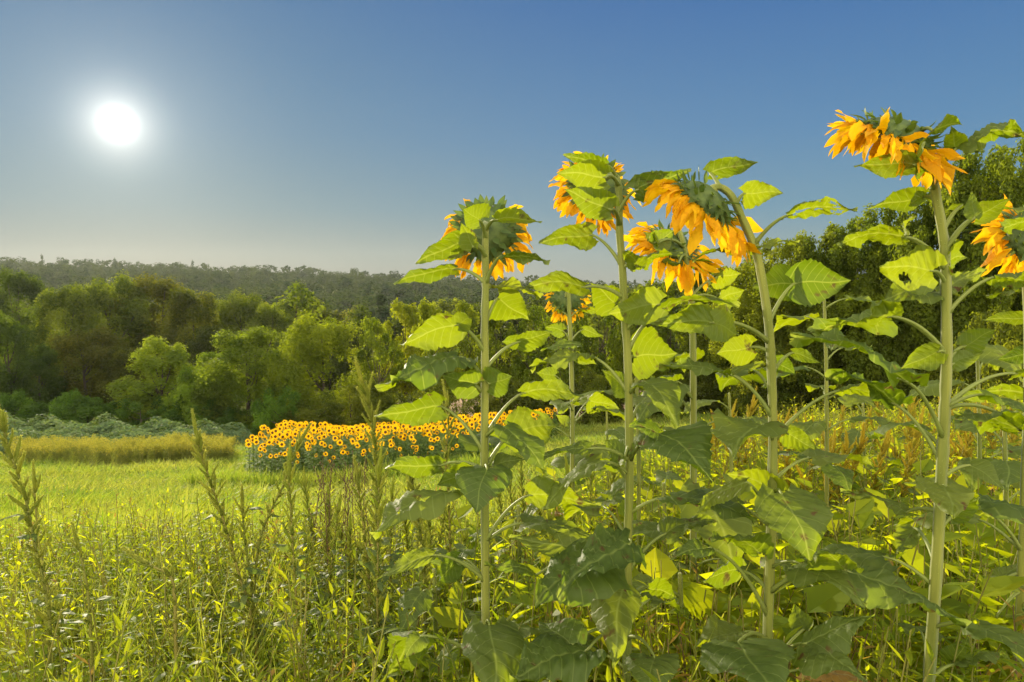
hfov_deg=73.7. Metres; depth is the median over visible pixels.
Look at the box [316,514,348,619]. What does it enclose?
pigweed
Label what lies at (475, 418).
field sunflower
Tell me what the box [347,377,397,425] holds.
bush
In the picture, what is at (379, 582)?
pigweed
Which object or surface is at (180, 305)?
broadleaf tree
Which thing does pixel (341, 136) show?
sky
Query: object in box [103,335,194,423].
broadleaf tree
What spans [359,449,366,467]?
field sunflower
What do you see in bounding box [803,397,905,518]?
young sunflower
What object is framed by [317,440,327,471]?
field sunflower
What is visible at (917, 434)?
pigweed
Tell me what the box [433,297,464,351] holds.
broadleaf tree
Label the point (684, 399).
bush
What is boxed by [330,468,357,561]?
dry stalk
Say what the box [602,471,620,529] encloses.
pigweed
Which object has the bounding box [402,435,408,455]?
field sunflower
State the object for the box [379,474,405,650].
pigweed
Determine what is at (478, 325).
broadleaf tree
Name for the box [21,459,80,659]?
pigweed
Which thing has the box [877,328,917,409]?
bush
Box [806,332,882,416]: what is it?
bush
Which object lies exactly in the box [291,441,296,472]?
field sunflower
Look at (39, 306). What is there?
broadleaf tree
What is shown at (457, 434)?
field sunflower
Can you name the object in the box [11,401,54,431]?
bush
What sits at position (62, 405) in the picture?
bush
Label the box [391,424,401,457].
field sunflower
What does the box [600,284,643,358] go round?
broadleaf tree
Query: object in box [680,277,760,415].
broadleaf tree
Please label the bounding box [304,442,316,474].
field sunflower
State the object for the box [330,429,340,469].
field sunflower
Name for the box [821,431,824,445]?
pigweed
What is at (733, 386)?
bush
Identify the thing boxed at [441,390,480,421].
bush
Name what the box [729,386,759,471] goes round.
pigweed
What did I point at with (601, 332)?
broadleaf tree
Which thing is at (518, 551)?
young sunflower
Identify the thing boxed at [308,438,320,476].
field sunflower
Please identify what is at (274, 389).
broadleaf tree
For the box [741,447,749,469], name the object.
pigweed
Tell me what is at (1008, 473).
young sunflower
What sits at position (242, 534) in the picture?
pigweed
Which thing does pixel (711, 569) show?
pigweed
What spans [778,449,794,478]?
pigweed
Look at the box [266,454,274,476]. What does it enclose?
field sunflower
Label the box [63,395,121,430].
bush
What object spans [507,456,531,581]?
pigweed
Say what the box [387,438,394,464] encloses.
field sunflower
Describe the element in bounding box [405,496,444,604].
pigweed
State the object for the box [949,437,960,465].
pigweed
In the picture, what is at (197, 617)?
tall grass
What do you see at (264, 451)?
field sunflower
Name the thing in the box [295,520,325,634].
pigweed
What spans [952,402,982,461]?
pigweed
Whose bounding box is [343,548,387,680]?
pigweed
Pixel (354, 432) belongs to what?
field sunflower
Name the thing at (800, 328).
broadleaf tree
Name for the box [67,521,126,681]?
pigweed
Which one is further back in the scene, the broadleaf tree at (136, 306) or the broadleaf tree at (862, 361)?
the broadleaf tree at (136, 306)
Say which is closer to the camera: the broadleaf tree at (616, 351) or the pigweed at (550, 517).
the pigweed at (550, 517)
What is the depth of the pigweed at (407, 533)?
3.75 m
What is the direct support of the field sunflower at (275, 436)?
on the ground at (452, 404)
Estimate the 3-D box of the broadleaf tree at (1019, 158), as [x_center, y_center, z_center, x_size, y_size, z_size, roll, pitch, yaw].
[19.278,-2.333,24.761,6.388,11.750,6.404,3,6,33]
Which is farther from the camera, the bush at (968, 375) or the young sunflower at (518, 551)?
the bush at (968, 375)
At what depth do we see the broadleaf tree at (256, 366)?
48.81 m
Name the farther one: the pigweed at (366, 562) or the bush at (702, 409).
the bush at (702, 409)
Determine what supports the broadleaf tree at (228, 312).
on the ground at (452, 404)
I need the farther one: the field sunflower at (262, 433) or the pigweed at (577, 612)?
the field sunflower at (262, 433)
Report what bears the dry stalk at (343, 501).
on the ground at (452, 404)
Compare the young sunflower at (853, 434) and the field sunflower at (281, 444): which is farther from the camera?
the field sunflower at (281, 444)
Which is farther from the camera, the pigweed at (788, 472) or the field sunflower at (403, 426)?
the field sunflower at (403, 426)
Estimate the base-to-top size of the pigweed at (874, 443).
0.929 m
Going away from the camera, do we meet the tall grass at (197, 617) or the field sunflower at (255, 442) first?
the tall grass at (197, 617)
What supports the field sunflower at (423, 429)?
on the ground at (452, 404)
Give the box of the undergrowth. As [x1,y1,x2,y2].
[0,381,1023,681]
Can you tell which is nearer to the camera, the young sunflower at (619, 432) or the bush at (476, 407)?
the young sunflower at (619, 432)
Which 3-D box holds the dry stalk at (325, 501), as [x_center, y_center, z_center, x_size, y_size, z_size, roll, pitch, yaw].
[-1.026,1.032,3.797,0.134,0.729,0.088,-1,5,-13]
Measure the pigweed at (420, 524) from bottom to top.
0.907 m
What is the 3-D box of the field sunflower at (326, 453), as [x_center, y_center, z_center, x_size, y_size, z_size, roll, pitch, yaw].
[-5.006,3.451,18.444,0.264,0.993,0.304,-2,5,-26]
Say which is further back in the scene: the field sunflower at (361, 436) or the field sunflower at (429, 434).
the field sunflower at (429, 434)
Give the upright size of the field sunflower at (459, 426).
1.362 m
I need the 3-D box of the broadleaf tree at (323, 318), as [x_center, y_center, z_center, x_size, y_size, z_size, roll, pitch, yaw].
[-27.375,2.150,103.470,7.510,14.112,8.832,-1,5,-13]
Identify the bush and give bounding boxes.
[0,389,45,431]
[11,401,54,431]
[48,387,98,424]
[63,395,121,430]
[98,400,137,423]
[115,396,170,426]
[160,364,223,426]
[161,397,220,427]
[213,401,274,430]
[246,385,303,440]
[278,399,349,431]
[310,378,378,432]
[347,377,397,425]
[359,391,431,441]
[406,382,467,414]
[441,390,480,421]
[473,391,515,424]
[488,379,543,420]
[539,399,579,420]
[563,369,610,425]
[581,374,624,425]
[603,377,662,423]
[640,374,687,417]
[677,369,727,414]
[683,364,730,412]
[727,350,765,415]
[734,343,816,418]
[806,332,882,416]
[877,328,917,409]
[912,308,987,414]
[952,303,1004,409]
[963,308,1022,411]
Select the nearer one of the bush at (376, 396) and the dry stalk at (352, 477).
the dry stalk at (352, 477)
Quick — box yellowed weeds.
[1,426,1023,681]
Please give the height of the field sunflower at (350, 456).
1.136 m
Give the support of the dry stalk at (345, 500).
on the ground at (452, 404)
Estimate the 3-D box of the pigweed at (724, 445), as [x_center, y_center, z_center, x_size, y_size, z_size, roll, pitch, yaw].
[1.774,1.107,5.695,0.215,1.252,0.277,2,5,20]
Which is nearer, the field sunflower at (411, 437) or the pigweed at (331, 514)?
the pigweed at (331, 514)
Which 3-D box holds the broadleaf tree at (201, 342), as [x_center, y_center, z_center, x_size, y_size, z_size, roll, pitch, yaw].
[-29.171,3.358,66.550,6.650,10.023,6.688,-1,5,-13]
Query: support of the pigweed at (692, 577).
on the ground at (452, 404)
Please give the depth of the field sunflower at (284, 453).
18.48 m
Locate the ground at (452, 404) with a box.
[0,276,987,681]
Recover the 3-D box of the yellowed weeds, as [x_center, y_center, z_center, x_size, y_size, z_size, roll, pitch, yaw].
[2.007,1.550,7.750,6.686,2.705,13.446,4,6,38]
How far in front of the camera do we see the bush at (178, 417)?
48.80 m
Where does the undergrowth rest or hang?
on the ground at (452, 404)
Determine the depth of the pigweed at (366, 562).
2.56 m
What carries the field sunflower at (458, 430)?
on the ground at (452, 404)
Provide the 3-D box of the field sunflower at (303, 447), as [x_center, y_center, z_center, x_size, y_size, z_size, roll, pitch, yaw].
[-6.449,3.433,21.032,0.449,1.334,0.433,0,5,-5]
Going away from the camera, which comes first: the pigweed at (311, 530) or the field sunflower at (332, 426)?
the pigweed at (311, 530)
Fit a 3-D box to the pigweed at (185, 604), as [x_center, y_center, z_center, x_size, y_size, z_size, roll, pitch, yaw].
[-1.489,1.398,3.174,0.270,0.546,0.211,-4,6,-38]
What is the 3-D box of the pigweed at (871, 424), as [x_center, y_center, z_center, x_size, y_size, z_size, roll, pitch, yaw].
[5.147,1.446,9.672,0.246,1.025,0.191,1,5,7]
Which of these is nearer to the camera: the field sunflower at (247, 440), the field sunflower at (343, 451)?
the field sunflower at (343, 451)
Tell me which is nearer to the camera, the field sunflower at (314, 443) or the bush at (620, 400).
the field sunflower at (314, 443)
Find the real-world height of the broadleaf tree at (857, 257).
9.209 m
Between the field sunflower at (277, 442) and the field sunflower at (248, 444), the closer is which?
the field sunflower at (248, 444)
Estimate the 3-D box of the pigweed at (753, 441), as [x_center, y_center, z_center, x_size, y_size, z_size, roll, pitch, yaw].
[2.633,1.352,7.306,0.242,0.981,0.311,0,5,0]
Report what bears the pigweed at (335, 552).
on the ground at (452, 404)
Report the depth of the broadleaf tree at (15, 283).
90.40 m
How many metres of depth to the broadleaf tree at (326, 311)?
140.80 m
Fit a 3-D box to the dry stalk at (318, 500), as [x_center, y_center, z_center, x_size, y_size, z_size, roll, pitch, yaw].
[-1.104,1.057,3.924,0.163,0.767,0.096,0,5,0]
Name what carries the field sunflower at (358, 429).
on the ground at (452, 404)
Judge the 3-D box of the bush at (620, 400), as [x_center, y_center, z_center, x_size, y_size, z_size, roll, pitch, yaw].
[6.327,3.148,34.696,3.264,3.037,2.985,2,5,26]
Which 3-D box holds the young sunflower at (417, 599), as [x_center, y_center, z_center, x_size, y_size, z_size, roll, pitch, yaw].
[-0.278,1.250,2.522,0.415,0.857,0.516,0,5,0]
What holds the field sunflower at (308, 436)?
on the ground at (452, 404)
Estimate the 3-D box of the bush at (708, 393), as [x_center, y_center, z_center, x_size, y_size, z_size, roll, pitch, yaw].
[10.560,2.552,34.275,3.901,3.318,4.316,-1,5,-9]
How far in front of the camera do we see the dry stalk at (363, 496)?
4.16 m
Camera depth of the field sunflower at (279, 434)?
20.19 m
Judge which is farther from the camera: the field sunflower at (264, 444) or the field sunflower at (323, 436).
the field sunflower at (323, 436)
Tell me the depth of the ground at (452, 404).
32.29 m
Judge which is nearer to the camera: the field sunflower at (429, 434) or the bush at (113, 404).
the field sunflower at (429, 434)
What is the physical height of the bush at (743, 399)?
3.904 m
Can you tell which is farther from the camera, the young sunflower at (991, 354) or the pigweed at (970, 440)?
the pigweed at (970, 440)
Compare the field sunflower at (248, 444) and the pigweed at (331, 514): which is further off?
the field sunflower at (248, 444)
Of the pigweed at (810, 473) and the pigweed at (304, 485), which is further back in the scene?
the pigweed at (810, 473)
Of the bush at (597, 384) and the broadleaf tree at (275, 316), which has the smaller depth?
the bush at (597, 384)
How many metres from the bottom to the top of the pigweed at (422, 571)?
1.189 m
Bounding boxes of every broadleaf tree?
[0,265,51,378]
[0,310,51,419]
[4,286,84,374]
[7,344,69,416]
[9,282,129,396]
[21,297,34,309]
[31,323,131,405]
[44,269,164,397]
[91,346,155,404]
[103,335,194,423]
[106,271,200,391]
[151,284,228,393]
[173,323,248,407]
[186,351,244,407]
[189,324,299,428]
[212,287,273,397]
[231,293,263,319]
[242,301,294,400]
[266,309,381,421]
[266,348,307,427]
[268,279,325,389]
[293,296,340,384]
[310,309,351,390]
[320,302,347,375]
[327,304,391,382]
[341,304,368,321]
[352,317,406,419]
[370,297,422,402]
[376,316,410,376]
[411,297,456,394]
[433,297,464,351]
[437,343,504,369]
[444,300,480,412]
[446,303,493,386]
[474,319,520,398]
[492,301,539,381]
[505,299,550,367]
[509,305,551,389]
[510,296,580,385]
[536,306,591,412]
[543,295,605,381]
[573,304,620,381]
[582,284,636,381]
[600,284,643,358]
[606,285,654,407]
[635,278,686,375]
[645,285,699,379]
[674,272,720,363]
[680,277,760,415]
[706,230,835,415]
[750,225,882,417]
[797,203,911,412]
[841,197,983,413]
[865,169,1023,409]
[903,144,1023,377]
[955,131,1023,310]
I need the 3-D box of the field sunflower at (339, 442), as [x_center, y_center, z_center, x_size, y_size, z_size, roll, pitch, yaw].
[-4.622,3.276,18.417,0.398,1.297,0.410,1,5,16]
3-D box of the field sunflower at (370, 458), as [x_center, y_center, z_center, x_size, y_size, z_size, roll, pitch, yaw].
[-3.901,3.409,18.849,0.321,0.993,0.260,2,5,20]
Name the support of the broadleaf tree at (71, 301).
on the ground at (452, 404)
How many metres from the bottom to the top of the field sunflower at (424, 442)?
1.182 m
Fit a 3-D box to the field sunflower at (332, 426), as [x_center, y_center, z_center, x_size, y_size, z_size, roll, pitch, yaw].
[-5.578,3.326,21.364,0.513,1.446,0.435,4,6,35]
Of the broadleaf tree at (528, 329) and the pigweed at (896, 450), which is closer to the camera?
the pigweed at (896, 450)
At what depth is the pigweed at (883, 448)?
4.40 m
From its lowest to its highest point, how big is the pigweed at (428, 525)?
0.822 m
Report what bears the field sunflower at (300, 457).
on the ground at (452, 404)
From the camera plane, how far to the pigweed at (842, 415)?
9.94 m
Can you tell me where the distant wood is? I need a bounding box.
[0,254,746,326]
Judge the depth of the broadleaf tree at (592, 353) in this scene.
102.09 m
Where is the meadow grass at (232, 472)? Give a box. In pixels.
[0,410,892,613]
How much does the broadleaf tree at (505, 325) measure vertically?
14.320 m
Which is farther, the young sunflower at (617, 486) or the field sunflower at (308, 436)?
the field sunflower at (308, 436)
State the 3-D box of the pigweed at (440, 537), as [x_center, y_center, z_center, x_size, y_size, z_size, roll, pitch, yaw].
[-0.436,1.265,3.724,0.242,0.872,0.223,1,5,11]
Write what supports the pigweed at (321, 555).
on the ground at (452, 404)
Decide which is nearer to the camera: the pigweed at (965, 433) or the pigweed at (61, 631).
the pigweed at (61, 631)
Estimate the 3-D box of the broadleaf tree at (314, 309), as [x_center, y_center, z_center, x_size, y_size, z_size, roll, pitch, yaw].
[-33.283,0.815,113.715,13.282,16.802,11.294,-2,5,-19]
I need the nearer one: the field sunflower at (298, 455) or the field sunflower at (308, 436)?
the field sunflower at (298, 455)
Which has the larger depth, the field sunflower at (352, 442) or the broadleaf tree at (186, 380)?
the broadleaf tree at (186, 380)
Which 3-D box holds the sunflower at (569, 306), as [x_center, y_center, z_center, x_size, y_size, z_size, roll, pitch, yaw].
[0.351,0.669,4.194,0.926,2.129,0.871,0,5,0]
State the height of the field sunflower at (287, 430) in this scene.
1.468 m
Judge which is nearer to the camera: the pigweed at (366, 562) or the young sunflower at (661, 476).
the pigweed at (366, 562)
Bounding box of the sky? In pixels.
[0,0,1023,290]
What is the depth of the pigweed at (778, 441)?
6.32 m
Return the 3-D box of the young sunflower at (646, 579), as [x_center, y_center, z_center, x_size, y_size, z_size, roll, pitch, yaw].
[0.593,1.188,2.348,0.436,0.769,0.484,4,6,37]
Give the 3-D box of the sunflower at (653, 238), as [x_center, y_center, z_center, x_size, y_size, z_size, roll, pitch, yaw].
[0.746,0.504,2.661,0.670,1.972,0.805,0,5,0]
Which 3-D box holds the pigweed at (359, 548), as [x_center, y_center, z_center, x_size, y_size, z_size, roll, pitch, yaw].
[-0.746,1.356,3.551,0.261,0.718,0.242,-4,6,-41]
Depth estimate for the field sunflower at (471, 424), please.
19.90 m
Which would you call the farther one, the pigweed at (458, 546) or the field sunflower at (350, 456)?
the field sunflower at (350, 456)
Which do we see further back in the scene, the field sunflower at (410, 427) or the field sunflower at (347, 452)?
the field sunflower at (410, 427)
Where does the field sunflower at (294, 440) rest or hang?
on the ground at (452, 404)
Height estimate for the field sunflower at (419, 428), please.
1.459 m
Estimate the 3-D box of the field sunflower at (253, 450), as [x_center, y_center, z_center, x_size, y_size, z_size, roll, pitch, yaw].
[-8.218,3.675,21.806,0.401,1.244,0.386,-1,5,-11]
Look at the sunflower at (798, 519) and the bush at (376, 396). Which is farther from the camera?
the bush at (376, 396)
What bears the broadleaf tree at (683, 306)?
on the ground at (452, 404)
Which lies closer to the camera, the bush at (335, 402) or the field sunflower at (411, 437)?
the field sunflower at (411, 437)
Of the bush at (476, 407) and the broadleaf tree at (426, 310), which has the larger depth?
the broadleaf tree at (426, 310)
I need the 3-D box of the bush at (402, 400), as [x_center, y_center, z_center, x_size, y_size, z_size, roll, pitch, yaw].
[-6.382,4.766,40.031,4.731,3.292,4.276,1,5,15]
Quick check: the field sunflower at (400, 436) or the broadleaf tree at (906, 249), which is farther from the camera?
the broadleaf tree at (906, 249)
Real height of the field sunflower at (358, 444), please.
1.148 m
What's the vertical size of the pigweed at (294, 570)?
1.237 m
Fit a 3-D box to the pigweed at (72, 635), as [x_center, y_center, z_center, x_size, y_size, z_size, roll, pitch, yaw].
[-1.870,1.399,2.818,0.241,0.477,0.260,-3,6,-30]
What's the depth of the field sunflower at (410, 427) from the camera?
20.79 m
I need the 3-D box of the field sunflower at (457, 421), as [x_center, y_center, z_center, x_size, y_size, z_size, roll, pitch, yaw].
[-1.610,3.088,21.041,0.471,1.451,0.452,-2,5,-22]
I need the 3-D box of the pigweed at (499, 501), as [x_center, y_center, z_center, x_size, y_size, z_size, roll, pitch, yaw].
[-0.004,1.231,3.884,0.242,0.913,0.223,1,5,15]
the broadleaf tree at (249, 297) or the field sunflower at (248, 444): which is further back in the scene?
the broadleaf tree at (249, 297)
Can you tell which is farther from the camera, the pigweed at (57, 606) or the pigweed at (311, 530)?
the pigweed at (311, 530)
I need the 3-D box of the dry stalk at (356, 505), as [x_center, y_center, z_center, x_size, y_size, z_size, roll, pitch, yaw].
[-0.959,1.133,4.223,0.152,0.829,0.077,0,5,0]
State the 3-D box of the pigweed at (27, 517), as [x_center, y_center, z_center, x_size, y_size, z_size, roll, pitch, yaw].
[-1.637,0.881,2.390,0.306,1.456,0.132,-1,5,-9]
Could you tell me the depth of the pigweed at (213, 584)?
3.31 m
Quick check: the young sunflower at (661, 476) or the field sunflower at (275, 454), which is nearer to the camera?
the young sunflower at (661, 476)
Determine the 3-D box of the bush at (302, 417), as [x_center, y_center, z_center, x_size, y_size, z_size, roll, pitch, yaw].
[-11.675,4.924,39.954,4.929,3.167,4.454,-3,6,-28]
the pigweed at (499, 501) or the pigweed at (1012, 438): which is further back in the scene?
the pigweed at (1012, 438)
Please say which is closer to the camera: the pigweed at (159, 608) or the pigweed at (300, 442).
the pigweed at (300, 442)
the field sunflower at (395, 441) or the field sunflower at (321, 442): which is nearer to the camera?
the field sunflower at (321, 442)
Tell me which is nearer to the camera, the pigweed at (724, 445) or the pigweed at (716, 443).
the pigweed at (724, 445)
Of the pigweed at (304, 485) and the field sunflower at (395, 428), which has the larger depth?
the field sunflower at (395, 428)
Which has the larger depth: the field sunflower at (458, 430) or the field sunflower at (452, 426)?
the field sunflower at (458, 430)
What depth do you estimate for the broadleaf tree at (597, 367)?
41.51 m
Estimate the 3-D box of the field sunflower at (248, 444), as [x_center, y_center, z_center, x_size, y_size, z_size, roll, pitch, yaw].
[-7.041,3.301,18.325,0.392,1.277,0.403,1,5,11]
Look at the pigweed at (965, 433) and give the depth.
6.37 m
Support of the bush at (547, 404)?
on the ground at (452, 404)
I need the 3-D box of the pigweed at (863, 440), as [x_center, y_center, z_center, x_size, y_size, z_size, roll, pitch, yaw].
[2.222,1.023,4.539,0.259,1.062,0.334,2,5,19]
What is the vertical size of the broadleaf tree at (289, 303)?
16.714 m
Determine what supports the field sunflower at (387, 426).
on the ground at (452, 404)
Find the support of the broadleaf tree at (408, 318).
on the ground at (452, 404)
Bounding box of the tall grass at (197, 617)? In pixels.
[0,463,748,681]
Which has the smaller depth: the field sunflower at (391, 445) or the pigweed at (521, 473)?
the pigweed at (521, 473)
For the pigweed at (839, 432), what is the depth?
7.23 m
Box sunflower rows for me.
[260,407,559,455]
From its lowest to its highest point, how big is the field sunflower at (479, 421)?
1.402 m
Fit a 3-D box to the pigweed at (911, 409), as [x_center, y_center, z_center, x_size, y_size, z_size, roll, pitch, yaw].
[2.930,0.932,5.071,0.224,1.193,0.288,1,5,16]
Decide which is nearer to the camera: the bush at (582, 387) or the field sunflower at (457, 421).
the field sunflower at (457, 421)
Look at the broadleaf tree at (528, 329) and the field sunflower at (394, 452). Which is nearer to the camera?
the field sunflower at (394, 452)
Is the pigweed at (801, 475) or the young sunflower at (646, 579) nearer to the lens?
the young sunflower at (646, 579)
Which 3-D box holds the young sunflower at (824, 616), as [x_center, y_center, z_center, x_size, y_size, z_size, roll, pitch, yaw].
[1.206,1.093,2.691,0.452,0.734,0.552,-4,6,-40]
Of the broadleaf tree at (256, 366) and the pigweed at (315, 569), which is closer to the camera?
the pigweed at (315, 569)
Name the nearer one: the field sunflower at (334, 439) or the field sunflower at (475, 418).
the field sunflower at (334, 439)
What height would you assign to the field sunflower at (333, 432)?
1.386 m
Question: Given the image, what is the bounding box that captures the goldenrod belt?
[5,431,239,465]
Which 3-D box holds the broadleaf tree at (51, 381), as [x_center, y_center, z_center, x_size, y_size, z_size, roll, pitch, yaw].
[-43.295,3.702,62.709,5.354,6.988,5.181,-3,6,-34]
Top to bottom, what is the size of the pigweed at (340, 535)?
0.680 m
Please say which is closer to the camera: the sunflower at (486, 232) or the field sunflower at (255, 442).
the sunflower at (486, 232)
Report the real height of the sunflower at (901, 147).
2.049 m
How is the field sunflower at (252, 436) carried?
on the ground at (452, 404)
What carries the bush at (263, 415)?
on the ground at (452, 404)
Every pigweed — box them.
[0,405,72,681]
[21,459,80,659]
[32,588,79,668]
[43,589,75,681]
[61,620,83,664]
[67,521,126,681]
[121,546,211,681]
[146,577,171,652]
[182,581,206,657]
[185,408,271,678]
[199,572,221,640]
[229,483,271,665]
[234,423,311,677]
[268,441,326,681]
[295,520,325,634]
[298,466,323,549]
[306,525,334,639]
[307,490,352,664]
[307,515,323,563]
[315,485,357,605]
[316,496,340,575]
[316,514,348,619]
[333,512,360,626]
[337,519,356,568]
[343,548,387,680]
[347,453,388,679]
[349,531,367,610]
[350,444,405,681]
[351,356,393,681]
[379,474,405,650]
[392,475,415,585]
[394,528,444,621]
[395,511,418,620]
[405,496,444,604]
[406,454,440,661]
[413,482,427,541]
[414,504,453,582]
[414,520,438,570]
[433,379,472,600]
[445,519,474,591]
[493,492,526,572]
[501,473,532,558]
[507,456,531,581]
[529,509,548,563]
[540,508,559,620]
[556,452,593,641]
[577,453,609,533]
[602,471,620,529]
[688,564,714,619]
[703,553,715,586]
[710,409,724,480]
[714,399,737,484]
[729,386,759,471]
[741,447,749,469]
[751,437,761,459]
[777,412,787,476]
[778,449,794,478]
[780,446,794,491]
[781,408,790,445]
[793,461,810,491]
[802,459,813,488]
[815,426,841,537]
[818,429,854,535]
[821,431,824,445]
[830,421,868,538]
[836,423,841,444]
[837,405,845,442]
[858,429,891,532]
[861,407,871,431]
[867,407,876,450]
[870,426,876,454]
[872,401,884,439]
[887,406,927,502]
[889,435,901,472]
[895,396,921,495]
[895,404,904,432]
[937,396,958,480]
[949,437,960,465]
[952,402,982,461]
[954,433,996,488]
[962,431,971,443]
[981,400,1001,458]
[1008,431,1019,459]
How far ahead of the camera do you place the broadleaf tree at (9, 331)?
58.22 m
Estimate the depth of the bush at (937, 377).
23.46 m
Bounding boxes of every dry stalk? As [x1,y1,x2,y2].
[309,459,334,546]
[309,475,331,538]
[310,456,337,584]
[315,462,339,551]
[320,451,338,519]
[330,449,354,555]
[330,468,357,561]
[335,464,354,564]
[338,466,365,586]
[342,450,360,566]
[343,477,369,545]
[353,464,373,541]
[356,453,374,548]
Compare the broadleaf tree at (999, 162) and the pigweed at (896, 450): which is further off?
the broadleaf tree at (999, 162)
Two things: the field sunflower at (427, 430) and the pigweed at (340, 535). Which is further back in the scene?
the field sunflower at (427, 430)
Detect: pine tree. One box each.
[367,294,393,356]
[369,308,376,321]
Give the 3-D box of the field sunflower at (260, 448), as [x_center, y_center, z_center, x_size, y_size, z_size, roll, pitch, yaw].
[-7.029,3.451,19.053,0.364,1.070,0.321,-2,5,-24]
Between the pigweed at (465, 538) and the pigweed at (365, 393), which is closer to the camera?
the pigweed at (365, 393)
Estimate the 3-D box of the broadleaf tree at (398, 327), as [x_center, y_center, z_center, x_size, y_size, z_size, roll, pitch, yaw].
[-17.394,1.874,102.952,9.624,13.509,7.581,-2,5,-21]
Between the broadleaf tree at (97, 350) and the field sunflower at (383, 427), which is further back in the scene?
the broadleaf tree at (97, 350)
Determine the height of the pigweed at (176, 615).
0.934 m
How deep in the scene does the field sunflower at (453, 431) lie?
20.16 m
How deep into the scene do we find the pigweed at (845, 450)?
4.42 m
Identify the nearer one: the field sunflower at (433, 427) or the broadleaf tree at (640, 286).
the field sunflower at (433, 427)
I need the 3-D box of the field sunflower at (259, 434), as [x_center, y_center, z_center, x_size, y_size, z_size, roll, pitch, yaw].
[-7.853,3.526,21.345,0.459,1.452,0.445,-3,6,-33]
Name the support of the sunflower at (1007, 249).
on the ground at (452, 404)
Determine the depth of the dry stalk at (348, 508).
3.90 m
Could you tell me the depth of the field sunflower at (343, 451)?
18.12 m
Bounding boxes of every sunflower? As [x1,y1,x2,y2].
[243,441,256,475]
[244,438,252,471]
[247,434,256,467]
[249,440,263,477]
[250,439,257,468]
[253,432,266,467]
[256,446,263,476]
[259,432,271,470]
[261,448,271,478]
[262,443,269,472]
[264,439,274,474]
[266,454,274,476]
[271,434,280,473]
[273,432,286,469]
[274,440,284,472]
[274,453,280,474]
[276,442,285,477]
[278,434,288,470]
[282,451,287,474]
[284,429,292,452]
[284,432,292,467]
[291,439,301,473]
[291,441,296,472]
[293,431,300,458]
[294,453,302,475]
[296,439,303,471]
[299,432,306,467]
[303,441,312,471]
[303,446,312,476]
[304,433,312,468]
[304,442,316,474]
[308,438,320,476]
[310,427,318,460]
[310,439,318,470]
[315,436,323,472]
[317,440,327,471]
[318,430,329,469]
[319,434,327,468]
[321,442,329,469]
[323,452,329,476]
[325,427,331,465]
[326,433,332,461]
[327,429,339,468]
[328,445,334,470]
[330,425,338,458]
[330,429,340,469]
[331,436,339,469]
[335,439,345,473]
[338,430,347,469]
[338,449,347,477]
[344,429,354,465]
[344,451,350,471]
[348,438,357,470]
[348,438,359,470]
[349,429,357,463]
[353,442,362,469]
[355,427,360,456]
[356,434,365,465]
[358,423,368,464]
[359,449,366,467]
[365,430,372,469]
[368,448,373,472]
[370,194,601,681]
[381,424,388,451]
[382,429,390,464]
[385,424,394,465]
[386,443,394,465]
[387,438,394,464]
[389,431,400,455]
[390,442,396,461]
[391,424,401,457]
[391,424,402,462]
[397,434,405,455]
[398,568,490,681]
[399,424,408,456]
[402,433,408,455]
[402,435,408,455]
[406,425,414,455]
[408,434,417,455]
[409,426,417,444]
[416,426,425,455]
[418,426,424,456]
[422,431,429,456]
[424,428,430,457]
[425,431,431,455]
[431,425,438,454]
[434,436,439,454]
[438,427,449,458]
[448,425,457,458]
[448,429,455,459]
[454,419,464,459]
[454,428,460,457]
[454,433,462,460]
[456,424,464,459]
[467,422,478,458]
[467,505,563,578]
[472,416,477,453]
[476,419,480,455]
[484,151,757,681]
[494,290,643,524]
[563,399,661,508]
[572,362,688,622]
[623,470,718,619]
[624,219,764,616]
[632,572,702,638]
[642,156,971,681]
[679,393,785,515]
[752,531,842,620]
[762,295,895,541]
[789,107,1023,681]
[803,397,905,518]
[893,194,1023,681]
[903,343,1022,578]
[914,405,1020,566]
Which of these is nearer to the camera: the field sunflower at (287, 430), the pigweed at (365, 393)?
the pigweed at (365, 393)
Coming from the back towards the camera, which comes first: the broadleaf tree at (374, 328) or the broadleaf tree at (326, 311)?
the broadleaf tree at (326, 311)
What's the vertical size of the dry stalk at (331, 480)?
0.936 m
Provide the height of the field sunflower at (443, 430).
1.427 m
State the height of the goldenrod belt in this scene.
1.875 m
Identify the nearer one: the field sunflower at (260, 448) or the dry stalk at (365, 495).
the dry stalk at (365, 495)
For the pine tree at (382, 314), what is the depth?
109.60 m
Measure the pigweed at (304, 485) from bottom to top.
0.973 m
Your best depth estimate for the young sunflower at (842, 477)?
3.50 m
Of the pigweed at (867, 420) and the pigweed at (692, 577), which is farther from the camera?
the pigweed at (867, 420)
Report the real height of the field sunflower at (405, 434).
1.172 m
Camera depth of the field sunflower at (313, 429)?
21.05 m
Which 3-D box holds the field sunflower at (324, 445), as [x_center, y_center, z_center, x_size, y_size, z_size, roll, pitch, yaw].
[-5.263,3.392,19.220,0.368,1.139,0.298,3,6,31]
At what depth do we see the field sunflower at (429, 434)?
20.42 m
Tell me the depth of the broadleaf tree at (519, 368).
42.41 m
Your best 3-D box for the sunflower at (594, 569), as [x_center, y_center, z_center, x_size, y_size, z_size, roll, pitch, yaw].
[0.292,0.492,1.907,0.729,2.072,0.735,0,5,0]
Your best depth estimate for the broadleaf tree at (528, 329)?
113.63 m
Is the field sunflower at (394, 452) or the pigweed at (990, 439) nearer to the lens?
the pigweed at (990, 439)
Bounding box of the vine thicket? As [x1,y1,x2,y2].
[0,411,259,459]
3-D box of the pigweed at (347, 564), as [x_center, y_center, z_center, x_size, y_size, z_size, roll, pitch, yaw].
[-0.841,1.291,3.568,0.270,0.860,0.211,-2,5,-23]
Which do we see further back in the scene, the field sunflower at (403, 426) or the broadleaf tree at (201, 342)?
the broadleaf tree at (201, 342)

